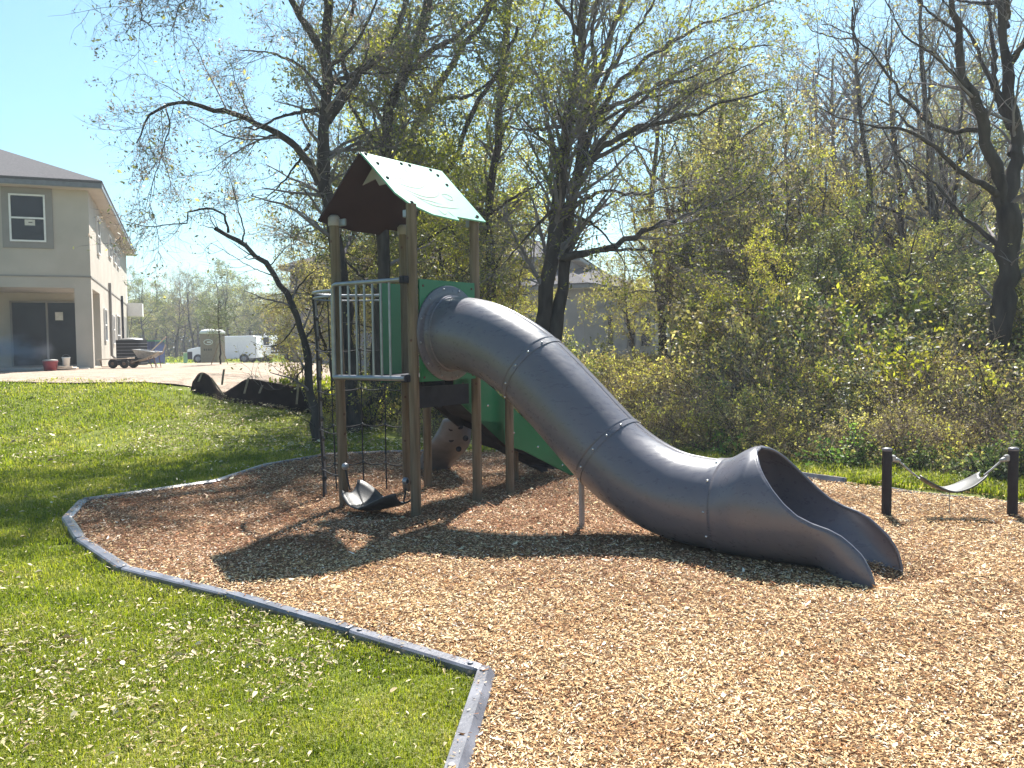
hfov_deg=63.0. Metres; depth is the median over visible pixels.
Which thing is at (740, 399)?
brown bramble
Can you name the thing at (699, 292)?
yellow green tree
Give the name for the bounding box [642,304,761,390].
brown bramble
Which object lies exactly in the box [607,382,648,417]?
brown bramble
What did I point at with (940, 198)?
brown twiggy tree
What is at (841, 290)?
dark green shrub
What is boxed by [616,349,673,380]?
yellow green shrub
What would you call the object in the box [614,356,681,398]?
yellow green shrub
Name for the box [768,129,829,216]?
bare woodland tree
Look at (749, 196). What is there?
deciduous tree
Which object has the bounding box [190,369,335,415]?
silt fence
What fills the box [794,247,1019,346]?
dark green shrub
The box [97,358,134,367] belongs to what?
flat cart
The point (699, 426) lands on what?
yellow green shrub
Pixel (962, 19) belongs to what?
bare woodland tree
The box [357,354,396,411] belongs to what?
yellow green shrub
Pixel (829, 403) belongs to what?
brown bramble
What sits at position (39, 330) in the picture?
patio door
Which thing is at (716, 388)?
yellow green shrub
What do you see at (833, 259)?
brown bramble
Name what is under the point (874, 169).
brown twiggy tree
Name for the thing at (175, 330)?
bare woodland tree
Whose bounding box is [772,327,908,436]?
brown bramble
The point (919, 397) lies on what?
yellow green shrub
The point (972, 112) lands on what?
bare woodland tree
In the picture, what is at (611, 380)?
brown bramble
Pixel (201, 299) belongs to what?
evergreen tree
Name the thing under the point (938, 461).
bright green weed
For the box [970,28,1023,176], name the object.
bare woodland tree
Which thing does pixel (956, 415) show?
brown bramble
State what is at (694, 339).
yellow green shrub
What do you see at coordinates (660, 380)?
brown bramble
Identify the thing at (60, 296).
stucco house
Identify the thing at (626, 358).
yellow green shrub
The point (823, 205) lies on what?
yellow green tree
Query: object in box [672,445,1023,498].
grass
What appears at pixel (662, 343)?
brown twiggy tree
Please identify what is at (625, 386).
brown bramble
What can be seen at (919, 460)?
bright green weed
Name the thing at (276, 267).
brown twiggy tree
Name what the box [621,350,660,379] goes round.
yellow green shrub
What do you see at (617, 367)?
yellow green shrub
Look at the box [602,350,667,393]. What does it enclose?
brown bramble
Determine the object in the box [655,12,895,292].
brown twiggy tree
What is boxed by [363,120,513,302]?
evergreen tree
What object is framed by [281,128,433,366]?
evergreen tree
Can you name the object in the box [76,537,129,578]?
edging timber
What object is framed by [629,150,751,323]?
brown twiggy tree
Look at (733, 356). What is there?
brown bramble
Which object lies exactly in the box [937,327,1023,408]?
brown bramble
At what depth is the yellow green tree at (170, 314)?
95.39 m
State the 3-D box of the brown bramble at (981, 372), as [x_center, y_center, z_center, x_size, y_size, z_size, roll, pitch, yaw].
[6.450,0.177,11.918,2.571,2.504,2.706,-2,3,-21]
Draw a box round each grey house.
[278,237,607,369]
[499,258,654,359]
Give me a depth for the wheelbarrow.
27.27 m
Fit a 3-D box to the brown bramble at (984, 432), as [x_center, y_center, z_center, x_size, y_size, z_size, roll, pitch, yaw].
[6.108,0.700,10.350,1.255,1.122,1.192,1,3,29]
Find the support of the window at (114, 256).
in the stucco house at (60, 296)
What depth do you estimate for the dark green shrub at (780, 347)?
13.87 m
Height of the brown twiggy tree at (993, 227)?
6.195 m
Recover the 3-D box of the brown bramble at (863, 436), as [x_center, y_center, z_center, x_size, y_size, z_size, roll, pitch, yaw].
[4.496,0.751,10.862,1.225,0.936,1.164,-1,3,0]
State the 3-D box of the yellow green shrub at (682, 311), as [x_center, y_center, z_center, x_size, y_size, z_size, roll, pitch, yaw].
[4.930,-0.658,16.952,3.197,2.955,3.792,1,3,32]
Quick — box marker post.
[183,352,186,362]
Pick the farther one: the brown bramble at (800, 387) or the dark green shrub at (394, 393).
the dark green shrub at (394, 393)
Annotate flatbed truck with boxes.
[257,335,291,361]
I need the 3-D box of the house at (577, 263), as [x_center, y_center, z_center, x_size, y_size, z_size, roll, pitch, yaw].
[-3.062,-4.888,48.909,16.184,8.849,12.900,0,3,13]
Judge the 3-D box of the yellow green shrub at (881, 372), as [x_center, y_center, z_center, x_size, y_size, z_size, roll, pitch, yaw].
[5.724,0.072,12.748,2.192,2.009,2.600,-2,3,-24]
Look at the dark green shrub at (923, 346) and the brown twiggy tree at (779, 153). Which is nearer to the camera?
the dark green shrub at (923, 346)
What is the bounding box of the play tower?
[312,152,903,590]
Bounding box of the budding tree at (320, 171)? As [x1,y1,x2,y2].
[57,0,508,432]
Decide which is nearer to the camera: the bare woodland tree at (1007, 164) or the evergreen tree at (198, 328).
the bare woodland tree at (1007, 164)
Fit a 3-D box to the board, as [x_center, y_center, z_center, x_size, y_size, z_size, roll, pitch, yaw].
[-13.613,-0.486,25.199,0.950,0.095,0.280,-1,3,-12]
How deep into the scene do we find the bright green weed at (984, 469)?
9.33 m
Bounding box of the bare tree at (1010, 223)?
[749,0,1023,386]
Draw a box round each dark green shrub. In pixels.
[291,345,394,406]
[358,372,400,421]
[392,394,501,418]
[562,333,599,358]
[568,335,617,396]
[570,347,621,374]
[585,328,616,366]
[654,269,820,357]
[657,249,798,354]
[672,297,863,389]
[679,304,845,406]
[686,368,791,440]
[697,297,839,390]
[741,270,939,399]
[746,352,864,430]
[751,359,800,409]
[756,278,915,357]
[776,356,883,440]
[777,267,922,335]
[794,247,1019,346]
[804,282,957,384]
[812,248,972,358]
[849,330,991,416]
[850,290,1023,384]
[852,242,970,339]
[875,280,1021,371]
[910,243,1023,362]
[916,355,1023,438]
[922,285,992,337]
[933,326,1023,365]
[935,244,1023,291]
[936,293,1023,365]
[964,321,1023,406]
[975,262,1023,376]
[982,415,1023,458]
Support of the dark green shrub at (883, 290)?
on the undergrowth soil
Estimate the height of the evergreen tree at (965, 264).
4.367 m
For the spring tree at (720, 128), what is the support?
on the undergrowth soil
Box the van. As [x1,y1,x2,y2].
[187,336,263,362]
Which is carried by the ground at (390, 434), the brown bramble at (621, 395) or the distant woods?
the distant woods
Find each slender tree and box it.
[780,46,887,317]
[810,12,902,191]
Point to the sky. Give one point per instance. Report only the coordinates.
(44, 89)
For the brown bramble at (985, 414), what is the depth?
10.60 m
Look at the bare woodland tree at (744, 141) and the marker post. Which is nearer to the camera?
the bare woodland tree at (744, 141)
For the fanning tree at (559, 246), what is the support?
on the undergrowth soil
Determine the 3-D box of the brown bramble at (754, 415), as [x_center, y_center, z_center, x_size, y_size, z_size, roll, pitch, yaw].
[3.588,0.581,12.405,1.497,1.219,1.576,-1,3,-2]
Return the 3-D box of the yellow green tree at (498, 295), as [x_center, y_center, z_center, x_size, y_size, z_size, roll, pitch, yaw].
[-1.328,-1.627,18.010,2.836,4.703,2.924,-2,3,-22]
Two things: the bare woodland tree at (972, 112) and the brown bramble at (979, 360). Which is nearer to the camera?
the brown bramble at (979, 360)
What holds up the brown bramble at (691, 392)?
on the undergrowth soil
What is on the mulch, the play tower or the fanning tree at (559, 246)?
the play tower
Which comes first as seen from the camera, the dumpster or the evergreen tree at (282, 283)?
the dumpster
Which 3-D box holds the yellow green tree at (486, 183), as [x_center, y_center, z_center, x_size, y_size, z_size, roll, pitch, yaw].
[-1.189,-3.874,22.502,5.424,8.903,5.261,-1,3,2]
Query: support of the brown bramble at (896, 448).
on the ground at (390, 434)
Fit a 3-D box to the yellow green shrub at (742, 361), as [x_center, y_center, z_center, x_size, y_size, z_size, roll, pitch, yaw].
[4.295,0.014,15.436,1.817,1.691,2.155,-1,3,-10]
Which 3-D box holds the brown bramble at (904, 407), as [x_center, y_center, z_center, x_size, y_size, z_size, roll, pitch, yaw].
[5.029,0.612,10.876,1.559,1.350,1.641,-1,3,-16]
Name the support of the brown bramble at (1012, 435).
on the ground at (390, 434)
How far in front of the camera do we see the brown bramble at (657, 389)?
15.08 m
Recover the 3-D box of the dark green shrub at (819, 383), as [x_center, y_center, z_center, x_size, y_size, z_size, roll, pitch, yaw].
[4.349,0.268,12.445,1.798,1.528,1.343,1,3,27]
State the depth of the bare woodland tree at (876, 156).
46.64 m
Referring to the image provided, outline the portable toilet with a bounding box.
[199,329,224,362]
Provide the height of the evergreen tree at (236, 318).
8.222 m
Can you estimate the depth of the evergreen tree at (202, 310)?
90.96 m
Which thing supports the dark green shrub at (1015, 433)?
on the ground at (390, 434)
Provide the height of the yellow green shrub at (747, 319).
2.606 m
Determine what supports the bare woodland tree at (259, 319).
on the ground at (390, 434)
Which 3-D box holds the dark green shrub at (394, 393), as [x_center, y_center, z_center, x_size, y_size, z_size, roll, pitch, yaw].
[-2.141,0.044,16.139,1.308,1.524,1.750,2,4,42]
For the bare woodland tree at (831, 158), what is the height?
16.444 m
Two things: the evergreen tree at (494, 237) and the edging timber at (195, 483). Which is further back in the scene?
the evergreen tree at (494, 237)
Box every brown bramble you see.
[573,352,624,398]
[583,353,644,417]
[584,346,629,386]
[588,344,655,398]
[591,368,644,413]
[595,350,662,405]
[601,347,660,391]
[601,357,664,414]
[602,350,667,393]
[607,342,671,393]
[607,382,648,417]
[610,366,672,421]
[618,270,828,397]
[618,353,734,428]
[618,359,690,419]
[619,363,717,418]
[634,352,715,414]
[634,392,693,447]
[635,391,705,440]
[637,355,690,399]
[638,303,798,406]
[640,398,684,438]
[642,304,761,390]
[643,372,722,444]
[644,358,742,406]
[644,379,731,445]
[648,318,836,421]
[657,289,756,360]
[666,384,714,442]
[667,311,838,381]
[667,336,764,396]
[668,366,729,413]
[668,383,758,451]
[672,313,827,404]
[676,307,856,409]
[680,343,766,400]
[684,363,800,427]
[686,307,795,379]
[691,369,803,450]
[692,313,818,366]
[695,353,811,412]
[696,252,889,353]
[699,290,863,396]
[699,377,792,429]
[706,283,865,355]
[713,384,801,434]
[719,282,878,391]
[722,287,871,374]
[724,359,785,406]
[740,383,845,459]
[754,409,816,457]
[765,348,867,436]
[768,405,849,462]
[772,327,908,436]
[774,277,936,381]
[776,315,956,412]
[777,256,942,369]
[781,370,847,437]
[782,328,915,380]
[800,351,912,433]
[808,407,911,456]
[813,390,957,447]
[816,376,931,438]
[816,393,957,467]
[817,293,956,387]
[832,301,1017,412]
[834,333,908,407]
[834,351,966,417]
[840,293,976,391]
[841,294,1017,404]
[843,384,946,462]
[849,328,1006,424]
[849,379,973,463]
[851,380,975,458]
[853,328,1001,437]
[860,313,1020,420]
[866,243,1023,341]
[870,327,968,394]
[877,227,1023,370]
[882,309,1023,426]
[909,317,1019,407]
[910,385,1022,452]
[913,261,984,366]
[918,342,1023,433]
[920,379,1023,446]
[923,361,1023,446]
[935,360,1023,444]
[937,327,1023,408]
[939,389,1020,431]
[941,325,1021,400]
[948,394,1022,456]
[961,367,1023,447]
[974,420,1023,476]
[977,326,1023,402]
[979,411,1023,461]
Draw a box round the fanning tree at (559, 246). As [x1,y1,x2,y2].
[434,0,843,342]
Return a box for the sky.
[0,0,1023,347]
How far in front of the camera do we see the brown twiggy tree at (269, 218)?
23.21 m
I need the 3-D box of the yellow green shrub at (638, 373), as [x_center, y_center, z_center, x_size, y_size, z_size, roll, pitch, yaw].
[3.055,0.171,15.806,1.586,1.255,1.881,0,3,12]
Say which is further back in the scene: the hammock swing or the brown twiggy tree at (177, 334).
the brown twiggy tree at (177, 334)
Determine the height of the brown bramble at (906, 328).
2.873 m
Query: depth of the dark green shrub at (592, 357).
19.59 m
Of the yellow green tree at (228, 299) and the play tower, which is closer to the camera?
the play tower
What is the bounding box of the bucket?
[61,354,70,365]
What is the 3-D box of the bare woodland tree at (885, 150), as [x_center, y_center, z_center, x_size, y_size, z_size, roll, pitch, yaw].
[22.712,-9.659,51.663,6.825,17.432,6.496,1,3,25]
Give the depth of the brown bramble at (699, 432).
12.30 m
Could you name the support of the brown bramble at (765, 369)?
on the undergrowth soil
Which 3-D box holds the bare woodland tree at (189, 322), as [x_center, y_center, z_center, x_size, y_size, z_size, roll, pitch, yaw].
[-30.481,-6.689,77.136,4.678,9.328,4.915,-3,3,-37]
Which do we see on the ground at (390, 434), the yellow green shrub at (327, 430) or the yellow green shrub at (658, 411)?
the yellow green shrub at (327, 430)
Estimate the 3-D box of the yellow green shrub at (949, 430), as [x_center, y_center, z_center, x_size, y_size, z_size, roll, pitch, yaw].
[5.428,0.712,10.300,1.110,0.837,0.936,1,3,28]
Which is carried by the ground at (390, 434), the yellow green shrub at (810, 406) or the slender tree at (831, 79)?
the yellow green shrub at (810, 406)
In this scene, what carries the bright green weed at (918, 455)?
on the ground at (390, 434)
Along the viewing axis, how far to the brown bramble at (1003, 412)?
10.84 m
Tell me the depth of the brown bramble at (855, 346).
13.48 m
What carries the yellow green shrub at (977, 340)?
on the undergrowth soil
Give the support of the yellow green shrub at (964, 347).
on the undergrowth soil
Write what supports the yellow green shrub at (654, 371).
on the undergrowth soil
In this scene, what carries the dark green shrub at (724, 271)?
on the undergrowth soil
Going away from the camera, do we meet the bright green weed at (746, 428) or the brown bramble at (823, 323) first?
the bright green weed at (746, 428)
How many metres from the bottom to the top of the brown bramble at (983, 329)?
2.769 m
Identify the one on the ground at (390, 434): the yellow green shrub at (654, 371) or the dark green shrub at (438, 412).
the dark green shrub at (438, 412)
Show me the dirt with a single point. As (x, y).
(186, 374)
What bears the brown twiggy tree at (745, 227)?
on the undergrowth soil
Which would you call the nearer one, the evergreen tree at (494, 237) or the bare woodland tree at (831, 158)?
the evergreen tree at (494, 237)
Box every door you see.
[9,301,76,366]
[124,317,127,337]
[202,337,214,362]
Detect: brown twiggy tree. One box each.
[151,264,216,357]
[158,262,203,351]
[230,1,434,391]
[248,255,290,350]
[252,90,421,385]
[257,223,330,376]
[312,101,503,293]
[582,24,781,356]
[627,27,862,286]
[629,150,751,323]
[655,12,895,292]
[660,133,810,310]
[680,118,854,317]
[694,96,855,294]
[722,77,891,294]
[740,152,841,306]
[792,0,1023,315]
[797,119,910,251]
[798,96,990,304]
[834,77,995,313]
[847,48,1023,305]
[854,140,926,234]
[879,111,954,309]
[946,158,1023,298]
[959,125,1023,286]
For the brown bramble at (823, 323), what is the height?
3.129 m
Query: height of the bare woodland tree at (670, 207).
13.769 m
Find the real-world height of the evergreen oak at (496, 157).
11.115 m
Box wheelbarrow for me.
[128,345,165,367]
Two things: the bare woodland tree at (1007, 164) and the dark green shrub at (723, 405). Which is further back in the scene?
the bare woodland tree at (1007, 164)
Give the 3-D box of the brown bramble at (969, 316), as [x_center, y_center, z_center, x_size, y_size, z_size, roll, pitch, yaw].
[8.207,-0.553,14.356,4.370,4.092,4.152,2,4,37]
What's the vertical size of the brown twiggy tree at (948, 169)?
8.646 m
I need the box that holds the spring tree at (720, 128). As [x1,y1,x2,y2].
[649,38,822,326]
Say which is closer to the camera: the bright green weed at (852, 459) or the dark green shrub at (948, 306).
the bright green weed at (852, 459)
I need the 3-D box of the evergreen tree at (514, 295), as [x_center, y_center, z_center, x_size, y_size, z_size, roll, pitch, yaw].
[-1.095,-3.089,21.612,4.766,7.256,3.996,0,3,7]
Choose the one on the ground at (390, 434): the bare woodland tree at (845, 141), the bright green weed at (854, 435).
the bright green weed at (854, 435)
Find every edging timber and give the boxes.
[62,499,86,517]
[62,516,84,544]
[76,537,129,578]
[84,489,152,500]
[121,566,228,611]
[152,480,216,490]
[214,464,268,481]
[226,590,355,646]
[266,454,326,465]
[325,450,386,453]
[349,627,484,685]
[387,450,422,452]
[444,665,494,767]
[803,472,846,484]
[880,486,905,491]
[906,490,964,498]
[965,497,1022,504]
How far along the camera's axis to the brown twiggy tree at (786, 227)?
18.23 m
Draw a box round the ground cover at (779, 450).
[383,349,1023,475]
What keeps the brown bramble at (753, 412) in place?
on the undergrowth soil
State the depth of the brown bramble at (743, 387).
13.76 m
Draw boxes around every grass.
[152,354,399,398]
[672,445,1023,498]
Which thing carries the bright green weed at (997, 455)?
on the ground at (390, 434)
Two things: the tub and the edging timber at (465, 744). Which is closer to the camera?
the edging timber at (465, 744)
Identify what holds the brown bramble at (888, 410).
on the undergrowth soil
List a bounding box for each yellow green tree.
[127,284,157,336]
[149,285,193,339]
[203,275,259,333]
[231,275,279,333]
[246,227,370,387]
[264,298,284,354]
[280,231,376,346]
[321,237,432,366]
[326,234,428,334]
[349,70,531,305]
[375,80,552,306]
[394,85,575,306]
[426,218,522,309]
[484,242,573,347]
[571,222,679,356]
[590,106,779,320]
[614,217,700,321]
[638,119,796,293]
[663,127,840,314]
[663,246,750,346]
[677,202,823,346]
[725,116,907,306]
[736,134,908,314]
[831,188,974,347]
[949,191,1023,347]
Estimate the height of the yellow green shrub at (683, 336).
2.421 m
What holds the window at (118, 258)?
in the stucco house at (60, 296)
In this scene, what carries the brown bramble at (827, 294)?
on the undergrowth soil
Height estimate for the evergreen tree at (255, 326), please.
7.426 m
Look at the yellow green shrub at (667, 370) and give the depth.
16.38 m
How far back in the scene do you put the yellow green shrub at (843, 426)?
10.95 m
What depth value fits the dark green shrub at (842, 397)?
11.76 m
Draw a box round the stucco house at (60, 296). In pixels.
[0,149,143,370]
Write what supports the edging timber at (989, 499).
on the ground at (390, 434)
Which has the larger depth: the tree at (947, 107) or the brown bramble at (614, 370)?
the tree at (947, 107)
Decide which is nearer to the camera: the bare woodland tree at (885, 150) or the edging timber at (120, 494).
the edging timber at (120, 494)
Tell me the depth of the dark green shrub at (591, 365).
15.67 m
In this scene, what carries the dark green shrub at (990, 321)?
on the undergrowth soil
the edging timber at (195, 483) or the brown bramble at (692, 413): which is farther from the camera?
the brown bramble at (692, 413)
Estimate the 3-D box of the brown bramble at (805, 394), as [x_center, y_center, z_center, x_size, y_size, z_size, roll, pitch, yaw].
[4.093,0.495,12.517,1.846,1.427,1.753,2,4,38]
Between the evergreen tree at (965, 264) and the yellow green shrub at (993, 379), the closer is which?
the yellow green shrub at (993, 379)
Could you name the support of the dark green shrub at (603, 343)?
on the undergrowth soil
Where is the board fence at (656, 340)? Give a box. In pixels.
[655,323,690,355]
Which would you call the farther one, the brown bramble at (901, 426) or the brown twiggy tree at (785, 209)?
the brown twiggy tree at (785, 209)
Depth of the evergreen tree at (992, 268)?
13.66 m
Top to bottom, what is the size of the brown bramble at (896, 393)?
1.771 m
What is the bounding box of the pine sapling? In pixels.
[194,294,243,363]
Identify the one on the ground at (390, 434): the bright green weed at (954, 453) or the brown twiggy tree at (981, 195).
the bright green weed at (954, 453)
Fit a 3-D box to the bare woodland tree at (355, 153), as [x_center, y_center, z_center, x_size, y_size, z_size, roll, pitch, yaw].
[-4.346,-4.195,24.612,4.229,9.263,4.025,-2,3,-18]
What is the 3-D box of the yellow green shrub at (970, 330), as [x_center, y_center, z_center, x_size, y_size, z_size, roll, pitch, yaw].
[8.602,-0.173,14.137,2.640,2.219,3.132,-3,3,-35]
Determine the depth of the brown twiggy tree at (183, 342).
94.87 m
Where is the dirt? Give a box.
[0,362,368,403]
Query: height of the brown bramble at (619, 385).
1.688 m
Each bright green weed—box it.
[686,421,747,457]
[725,425,794,458]
[727,442,752,454]
[794,418,882,466]
[827,421,910,468]
[827,452,869,467]
[828,438,875,468]
[840,444,879,467]
[874,435,940,471]
[898,437,944,472]
[924,455,961,473]
[942,448,1019,480]
[943,438,1020,472]
[950,425,1023,479]
[959,447,1005,479]
[962,439,1023,480]
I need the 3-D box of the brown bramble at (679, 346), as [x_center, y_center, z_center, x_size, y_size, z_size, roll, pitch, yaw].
[3.754,-0.385,15.757,3.860,3.396,3.667,-1,3,-4]
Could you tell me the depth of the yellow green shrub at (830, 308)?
15.42 m
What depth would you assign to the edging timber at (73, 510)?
8.22 m
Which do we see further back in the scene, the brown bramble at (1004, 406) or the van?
the van
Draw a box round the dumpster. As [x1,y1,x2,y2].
[147,340,164,363]
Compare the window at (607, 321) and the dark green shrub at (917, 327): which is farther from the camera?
the window at (607, 321)
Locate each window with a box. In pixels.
[0,186,53,248]
[96,215,100,255]
[103,308,107,340]
[108,234,111,258]
[112,315,115,343]
[113,242,116,265]
[116,314,120,339]
[117,247,119,268]
[606,314,613,345]
[627,315,635,347]
[640,316,651,346]
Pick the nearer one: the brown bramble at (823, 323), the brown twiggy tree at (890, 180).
the brown bramble at (823, 323)
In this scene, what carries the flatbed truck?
on the ground at (390, 434)
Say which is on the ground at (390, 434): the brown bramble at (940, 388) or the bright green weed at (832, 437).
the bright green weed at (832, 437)
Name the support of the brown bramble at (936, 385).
on the undergrowth soil
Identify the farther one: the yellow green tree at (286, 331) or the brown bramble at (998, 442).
the yellow green tree at (286, 331)
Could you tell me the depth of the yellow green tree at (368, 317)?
17.09 m
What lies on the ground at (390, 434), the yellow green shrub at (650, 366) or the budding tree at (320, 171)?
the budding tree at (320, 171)
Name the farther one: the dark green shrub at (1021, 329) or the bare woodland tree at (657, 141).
the bare woodland tree at (657, 141)
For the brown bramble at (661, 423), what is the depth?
12.85 m
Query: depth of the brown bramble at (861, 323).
14.55 m
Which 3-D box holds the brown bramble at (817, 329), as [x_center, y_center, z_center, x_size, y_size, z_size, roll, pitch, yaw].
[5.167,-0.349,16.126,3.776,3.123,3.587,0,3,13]
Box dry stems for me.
[386,346,1023,476]
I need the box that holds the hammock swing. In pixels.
[881,447,1018,515]
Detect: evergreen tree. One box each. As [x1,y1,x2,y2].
[127,265,156,333]
[127,269,182,339]
[127,277,169,338]
[128,272,185,339]
[135,282,187,356]
[166,272,216,345]
[182,257,251,329]
[187,285,233,330]
[190,260,269,335]
[191,288,235,335]
[211,293,253,335]
[213,274,272,335]
[221,283,261,335]
[235,283,291,337]
[268,274,289,316]
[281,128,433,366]
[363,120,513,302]
[390,120,550,321]
[420,188,533,309]
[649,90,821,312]
[748,220,899,345]
[775,144,927,296]
[791,190,916,328]
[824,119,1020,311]
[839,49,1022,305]
[899,192,1022,330]
[940,203,1023,344]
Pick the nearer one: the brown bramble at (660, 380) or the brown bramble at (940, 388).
the brown bramble at (940, 388)
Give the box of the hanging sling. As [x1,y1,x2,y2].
[341,463,410,510]
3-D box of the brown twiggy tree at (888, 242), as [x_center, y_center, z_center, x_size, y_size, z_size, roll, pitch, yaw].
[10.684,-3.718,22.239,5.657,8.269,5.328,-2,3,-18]
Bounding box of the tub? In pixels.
[42,359,57,370]
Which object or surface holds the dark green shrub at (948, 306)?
on the undergrowth soil
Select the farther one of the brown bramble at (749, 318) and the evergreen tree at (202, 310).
the evergreen tree at (202, 310)
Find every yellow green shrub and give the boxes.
[257,324,331,386]
[300,412,346,438]
[303,381,373,424]
[323,373,392,431]
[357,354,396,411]
[381,397,443,426]
[578,350,623,380]
[581,359,616,384]
[588,346,655,383]
[596,347,649,381]
[608,348,648,375]
[609,389,627,408]
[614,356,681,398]
[615,351,700,399]
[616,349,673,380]
[619,360,722,419]
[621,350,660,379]
[626,392,690,437]
[628,290,761,353]
[633,361,707,395]
[644,351,710,397]
[666,311,748,369]
[666,315,722,354]
[672,346,789,383]
[673,316,727,361]
[674,274,830,355]
[676,414,725,451]
[677,274,891,376]
[687,339,786,380]
[696,378,796,436]
[701,398,781,456]
[712,290,863,360]
[726,383,823,459]
[742,417,806,448]
[746,389,823,440]
[758,342,896,402]
[791,399,886,459]
[793,323,974,427]
[847,377,943,442]
[864,393,955,449]
[869,311,990,365]
[898,327,1023,374]
[908,408,997,471]
[921,340,1023,396]
[929,324,1021,365]
[938,312,1017,355]
[945,355,1021,418]
[1002,402,1023,448]
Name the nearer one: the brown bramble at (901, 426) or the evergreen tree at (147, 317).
the brown bramble at (901, 426)
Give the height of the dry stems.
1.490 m
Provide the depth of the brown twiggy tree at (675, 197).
21.76 m
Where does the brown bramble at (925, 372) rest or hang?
on the undergrowth soil
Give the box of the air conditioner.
[116,338,147,364]
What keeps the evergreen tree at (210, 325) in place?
on the ground at (390, 434)
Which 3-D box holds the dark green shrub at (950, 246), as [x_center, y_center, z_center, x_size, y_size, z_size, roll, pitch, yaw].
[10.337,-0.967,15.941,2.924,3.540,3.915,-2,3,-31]
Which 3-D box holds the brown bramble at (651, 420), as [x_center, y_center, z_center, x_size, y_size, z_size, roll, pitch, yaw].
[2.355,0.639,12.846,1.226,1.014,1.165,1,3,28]
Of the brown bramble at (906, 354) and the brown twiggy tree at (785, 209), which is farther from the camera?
the brown twiggy tree at (785, 209)
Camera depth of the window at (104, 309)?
30.57 m
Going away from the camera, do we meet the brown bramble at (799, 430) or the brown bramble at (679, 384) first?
the brown bramble at (799, 430)
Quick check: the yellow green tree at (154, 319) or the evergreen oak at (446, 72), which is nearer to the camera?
the evergreen oak at (446, 72)
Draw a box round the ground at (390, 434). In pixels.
[0,350,1023,767]
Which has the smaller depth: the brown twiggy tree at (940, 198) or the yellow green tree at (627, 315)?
the brown twiggy tree at (940, 198)
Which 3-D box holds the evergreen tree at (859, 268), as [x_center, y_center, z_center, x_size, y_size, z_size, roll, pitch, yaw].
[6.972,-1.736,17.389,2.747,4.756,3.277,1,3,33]
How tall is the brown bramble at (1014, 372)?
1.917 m
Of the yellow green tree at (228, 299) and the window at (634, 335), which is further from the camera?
the yellow green tree at (228, 299)
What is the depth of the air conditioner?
30.57 m
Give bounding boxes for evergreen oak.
[252,0,547,425]
[307,0,593,275]
[375,0,605,302]
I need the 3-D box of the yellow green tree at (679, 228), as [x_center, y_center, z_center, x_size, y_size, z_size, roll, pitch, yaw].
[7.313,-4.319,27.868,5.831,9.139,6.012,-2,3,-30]
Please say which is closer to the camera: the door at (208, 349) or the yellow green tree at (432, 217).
the yellow green tree at (432, 217)
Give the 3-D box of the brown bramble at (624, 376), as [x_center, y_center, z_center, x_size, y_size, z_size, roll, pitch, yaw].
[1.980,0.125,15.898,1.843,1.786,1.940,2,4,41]
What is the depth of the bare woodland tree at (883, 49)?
26.96 m
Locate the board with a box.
[42,366,78,369]
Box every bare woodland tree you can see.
[161,289,187,356]
[165,265,208,347]
[242,287,265,335]
[291,89,407,273]
[449,47,544,275]
[561,0,762,356]
[636,114,708,356]
[669,73,750,248]
[697,75,815,304]
[739,0,973,303]
[758,0,872,318]
[764,67,902,205]
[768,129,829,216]
[785,25,892,296]
[789,0,995,311]
[798,0,1022,318]
[803,122,874,200]
[843,124,905,215]
[857,96,911,216]
[862,17,1005,308]
[873,0,1023,292]
[897,58,971,310]
[902,23,1023,287]
[904,6,1022,243]
[947,86,1023,300]
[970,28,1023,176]
[993,107,1023,211]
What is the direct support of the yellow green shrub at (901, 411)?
on the ground at (390, 434)
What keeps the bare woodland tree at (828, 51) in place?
on the undergrowth soil
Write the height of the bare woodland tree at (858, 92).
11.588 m
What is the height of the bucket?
0.375 m
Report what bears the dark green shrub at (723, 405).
on the ground at (390, 434)
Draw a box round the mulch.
[63,452,1023,767]
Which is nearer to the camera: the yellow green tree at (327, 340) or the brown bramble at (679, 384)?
the brown bramble at (679, 384)
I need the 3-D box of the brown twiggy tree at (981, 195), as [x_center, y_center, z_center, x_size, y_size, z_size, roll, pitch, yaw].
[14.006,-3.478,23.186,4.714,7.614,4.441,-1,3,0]
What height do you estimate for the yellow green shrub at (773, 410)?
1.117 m
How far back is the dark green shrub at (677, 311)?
18.61 m
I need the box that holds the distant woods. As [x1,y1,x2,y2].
[129,266,688,355]
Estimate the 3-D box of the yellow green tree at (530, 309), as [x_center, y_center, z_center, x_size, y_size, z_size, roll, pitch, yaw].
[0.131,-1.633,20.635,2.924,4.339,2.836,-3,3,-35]
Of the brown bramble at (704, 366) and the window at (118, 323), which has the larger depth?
the window at (118, 323)
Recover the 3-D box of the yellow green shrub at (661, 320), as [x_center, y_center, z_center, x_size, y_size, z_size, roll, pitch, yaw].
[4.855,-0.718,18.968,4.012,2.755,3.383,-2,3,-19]
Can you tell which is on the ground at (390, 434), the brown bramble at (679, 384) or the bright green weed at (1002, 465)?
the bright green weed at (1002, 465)
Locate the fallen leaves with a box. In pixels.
[0,377,1023,767]
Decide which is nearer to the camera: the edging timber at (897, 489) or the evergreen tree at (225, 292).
the edging timber at (897, 489)
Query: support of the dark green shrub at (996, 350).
on the ground at (390, 434)
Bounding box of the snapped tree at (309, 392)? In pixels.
[109,123,348,442]
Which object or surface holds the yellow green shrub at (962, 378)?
on the undergrowth soil
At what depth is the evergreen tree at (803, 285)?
16.31 m
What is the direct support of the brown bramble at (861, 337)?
on the undergrowth soil
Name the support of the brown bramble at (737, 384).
on the undergrowth soil

